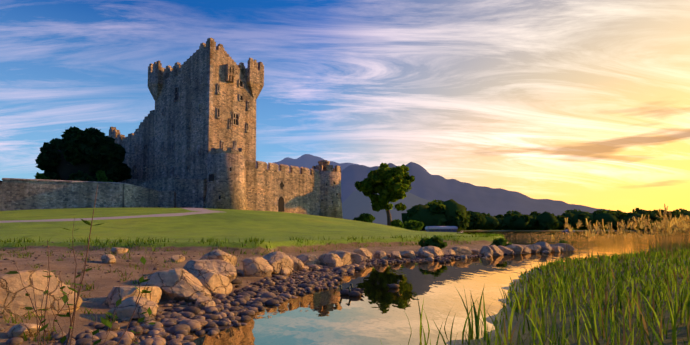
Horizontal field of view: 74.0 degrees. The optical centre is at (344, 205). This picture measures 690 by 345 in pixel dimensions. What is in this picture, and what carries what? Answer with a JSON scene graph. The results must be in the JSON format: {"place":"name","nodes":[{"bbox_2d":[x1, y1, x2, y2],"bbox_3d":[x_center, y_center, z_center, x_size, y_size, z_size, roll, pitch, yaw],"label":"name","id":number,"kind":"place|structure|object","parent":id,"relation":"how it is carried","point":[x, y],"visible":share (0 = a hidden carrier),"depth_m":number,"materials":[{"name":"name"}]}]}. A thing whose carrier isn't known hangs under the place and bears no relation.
{"place":"outdoors","nodes":[
{"label":"outdoors","id":0,"kind":"place"},
{"bbox_2d":[267,154,358,170],"bbox_3d":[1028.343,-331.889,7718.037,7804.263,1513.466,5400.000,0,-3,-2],"label":"mountain ridge","id":1,"kind":"structure","parent":0,"point":[309,161],"depth_m":8886.19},
{"bbox_2d":[0,207,689,344],"bbox_3d":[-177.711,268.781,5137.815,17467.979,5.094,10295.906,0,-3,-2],"label":"ground","id":2,"kind":"structure","parent":0,"point":[277,230],"depth_m":18.48,"materials":[{"name":"green plant"}]},
{"bbox_2d":[35,172,49,179],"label":"bush","id":3,"kind":"object","parent":2,"relation":"on","point":[39,176],"visible":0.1,"depth_m":64.34,"materials":[{"name":"green plant"}]},
{"bbox_2d":[5,185,157,344],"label":"sapling twigs","id":4,"kind":"object","parent":2,"relation":"on","point":[107,323],"visible":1,"depth_m":2.97,"materials":[{"name":"brown plant"}]},
{"bbox_2d":[35,126,131,181],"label":"yew tree","id":5,"kind":"object","parent":2,"relation":"on","point":[74,153],"visible":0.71,"depth_m":71.37,"materials":[{"name":"green plant"}]},
{"bbox_2d":[0,178,174,210],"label":"garden wall","id":6,"kind":"structure","parent":2,"relation":"on","point":[21,194],"depth_m":57.80,"materials":[{"name":"stone"}]},
{"bbox_2d":[95,170,112,181],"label":"bush","id":7,"kind":"object","parent":2,"relation":"on","point":[101,176],"visible":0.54,"depth_m":68.25,"materials":[{"name":"green plant"}]},
{"bbox_2d":[0,208,221,222],"label":"gravel path","id":8,"kind":"structure","parent":2,"relation":"on","point":[204,211],"depth_m":43.59,"materials":[{"name":"beige gravel"}]},
{"bbox_2d":[0,247,239,343],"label":"beach weeds","id":9,"kind":"object","parent":2,"relation":"on","point":[48,331],"visible":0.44,"depth_m":9.33,"materials":[{"name":"green plant"}]},
{"bbox_2d":[108,37,342,218],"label":"castle","id":10,"kind":"structure","parent":2,"relation":"on","point":[190,138],"depth_m":73.68,"materials":[{"name":"stone"}]},
{"bbox_2d":[0,232,511,254],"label":"lawn edge tufts","id":11,"kind":"object","parent":2,"relation":"on","point":[149,240],"visible":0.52,"depth_m":18.97,"materials":[{"name":"green plant"}]},
{"bbox_2d":[0,242,525,344],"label":"shore pebbles","id":12,"kind":"object","parent":2,"relation":"on","point":[186,320],"visible":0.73,"depth_m":7.40,"materials":[{"name":"stone"}]},
{"bbox_2d":[0,242,573,337],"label":"shore boulders","id":13,"kind":"object","parent":2,"relation":"on","point":[201,280],"visible":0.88,"depth_m":7.95,"materials":[{"name":"grey stone"}]},
{"bbox_2d":[352,213,374,222],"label":"bush","id":14,"kind":"object","parent":2,"relation":"on","point":[366,217],"visible":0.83,"depth_m":85.81,"materials":[{"name":"green plant"}]},
{"bbox_2d":[354,163,414,225],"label":"oak tree","id":15,"kind":"object","parent":2,"relation":"on","point":[386,183],"visible":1,"depth_m":86.14,"materials":[{"name":"green plant"}]},
{"bbox_2d":[390,219,403,227],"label":"bush","id":16,"kind":"object","parent":2,"relation":"on","point":[397,223],"visible":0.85,"depth_m":83.52,"materials":[{"name":"green plant"}]},
{"bbox_2d":[342,190,479,229],"bbox_3d":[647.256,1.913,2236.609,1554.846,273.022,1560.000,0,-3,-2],"label":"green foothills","id":17,"kind":"structure","parent":2,"relation":"on","point":[356,203],"depth_m":2159.27,"materials":[{"name":"green plant"}]},
{"bbox_2d":[403,220,423,230],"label":"bush","id":18,"kind":"object","parent":2,"relation":"on","point":[414,225],"visible":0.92,"depth_m":93.08,"materials":[{"name":"green plant"}]},
{"bbox_2d":[418,235,447,249],"bbox_3d":[4.559,2.039,23.537,1.455,1.038,1.051,-2,-4,38],"label":"bush","id":19,"kind":"object","parent":2,"relation":"on","point":[436,241],"visible":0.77,"depth_m":23.37,"materials":[{"name":"green plant"}]},
{"bbox_2d":[401,199,470,230],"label":"trees","id":20,"kind":"object","parent":2,"relation":"on","point":[451,212],"visible":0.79,"depth_m":263.03,"materials":[{"name":"green plant"}]},
{"bbox_2d":[407,285,538,344],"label":"shoots","id":21,"kind":"object","parent":2,"relation":"on","point":[476,317],"visible":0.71,"depth_m":5.84,"materials":[{"name":"green plant"}]},
{"bbox_2d":[489,237,510,246],"bbox_3d":[9.182,2.321,26.776,1.325,0.968,1.202,0,-3,-2],"label":"bush","id":22,"kind":"object","parent":2,"relation":"on","point":[502,241],"visible":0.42,"depth_m":26.57,"materials":[{"name":"green plant"}]},
{"bbox_2d":[462,208,689,230],"bbox_3d":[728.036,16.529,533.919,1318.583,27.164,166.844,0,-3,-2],"label":"shore trees","id":23,"kind":"object","parent":2,"relation":"on","point":[517,220],"visible":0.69,"depth_m":463.09,"materials":[{"name":"green plant"}]},
{"bbox_2d":[556,225,688,263],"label":"reeds","id":24,"kind":"object","parent":2,"relation":"on","point":[640,249],"visible":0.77,"depth_m":16.14,"materials":[{"name":"brown plant"}]},
{"bbox_2d":[551,204,688,241],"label":"reed plumes","id":25,"kind":"object","parent":24,"relation":"attached to","point":[645,223],"visible":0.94,"depth_m":15.43,"materials":[{"name":"beige plant"}]},
{"bbox_2d":[620,227,689,251],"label":"reeds","id":26,"kind":"object","parent":2,"relation":"on","point":[682,239],"visible":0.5,"depth_m":26.82,"materials":[{"name":"brown plant"}]},
{"bbox_2d":[618,215,689,234],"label":"reed plumes","id":27,"kind":"object","parent":26,"relation":"on","point":[661,226],"visible":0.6,"depth_m":24.09,"materials":[{"name":"beige plant"}]},
{"bbox_2d":[0,0,689,212],"label":"sky","id":28,"kind":"structure","parent":0,"point":[578,102],"materials":[{"name":"blue"}]},
{"bbox_2d":[166,231,689,344],"bbox_3d":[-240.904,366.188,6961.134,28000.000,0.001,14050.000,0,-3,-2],"label":"lake water","id":29,"kind":"structure","parent":0,"point":[378,311],"depth_m":8.58,"materials":[{"name":"blue liquid"}]},
{"bbox_2d":[337,285,354,294],"bbox_3d":[0.024,1.787,9.661,0.373,0.218,0.158,0,-3,-2],"label":"duck","id":30,"kind":"object","parent":29,"relation":"on","point":[344,292],"visible":0.73,"depth_m":9.62},
{"bbox_2d":[346,287,363,295],"bbox_3d":[0.203,1.774,9.412,0.382,0.219,0.150,0,-3,-2],"label":"duck","id":31,"kind":"object","parent":29,"relation":"on","point":[354,293],"visible":1,"depth_m":9.37},
{"bbox_2d":[349,283,364,291],"bbox_3d":[0.248,1.802,9.937,0.378,0.219,0.147,-1,-3,14],"label":"duck","id":32,"kind":"object","parent":29,"relation":"on","point":[357,289],"visible":0.75,"depth_m":9.88},
{"bbox_2d":[387,280,399,287],"bbox_3d":[1.150,1.842,10.710,0.379,0.218,0.147,1,-3,-10],"label":"duck","id":33,"kind":"object","parent":29,"relation":"on","point":[393,285],"visible":0.98,"depth_m":10.66},
{"bbox_2d":[381,322,490,344],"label":"grass blades","id":34,"kind":"object","parent":29,"relation":"in","point":[438,338],"depth_m":4.52,"materials":[{"name":"green plant"}]},
{"bbox_2d":[425,226,462,233],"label":"tour boat","id":35,"kind":"object","parent":29,"relation":"on","point":[441,228],"visible":0.46,"depth_m":111.49,"materials":[{"name":"white"}]},
{"bbox_2d":[597,240,689,255],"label":"reed leaves","id":36,"kind":"object","parent":29,"relation":"on","point":[678,247],"visible":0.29,"depth_m":25.67,"materials":[{"name":"beige plant"}]},
{"bbox_2d":[341,162,608,228],"bbox_3d":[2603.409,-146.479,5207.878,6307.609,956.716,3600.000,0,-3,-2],"label":"mountain","id":37,"kind":"structure","parent":0,"point":[425,184],"depth_m":5407.96,"materials":[{"name":"grey stone"}]},
{"bbox_2d":[463,244,689,344],"bbox_3d":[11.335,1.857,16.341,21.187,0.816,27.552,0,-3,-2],"label":"bank grass","id":38,"kind":"structure","parent":0,"point":[578,301],"depth_m":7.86,"materials":[{"name":"green plant"}]}
]}

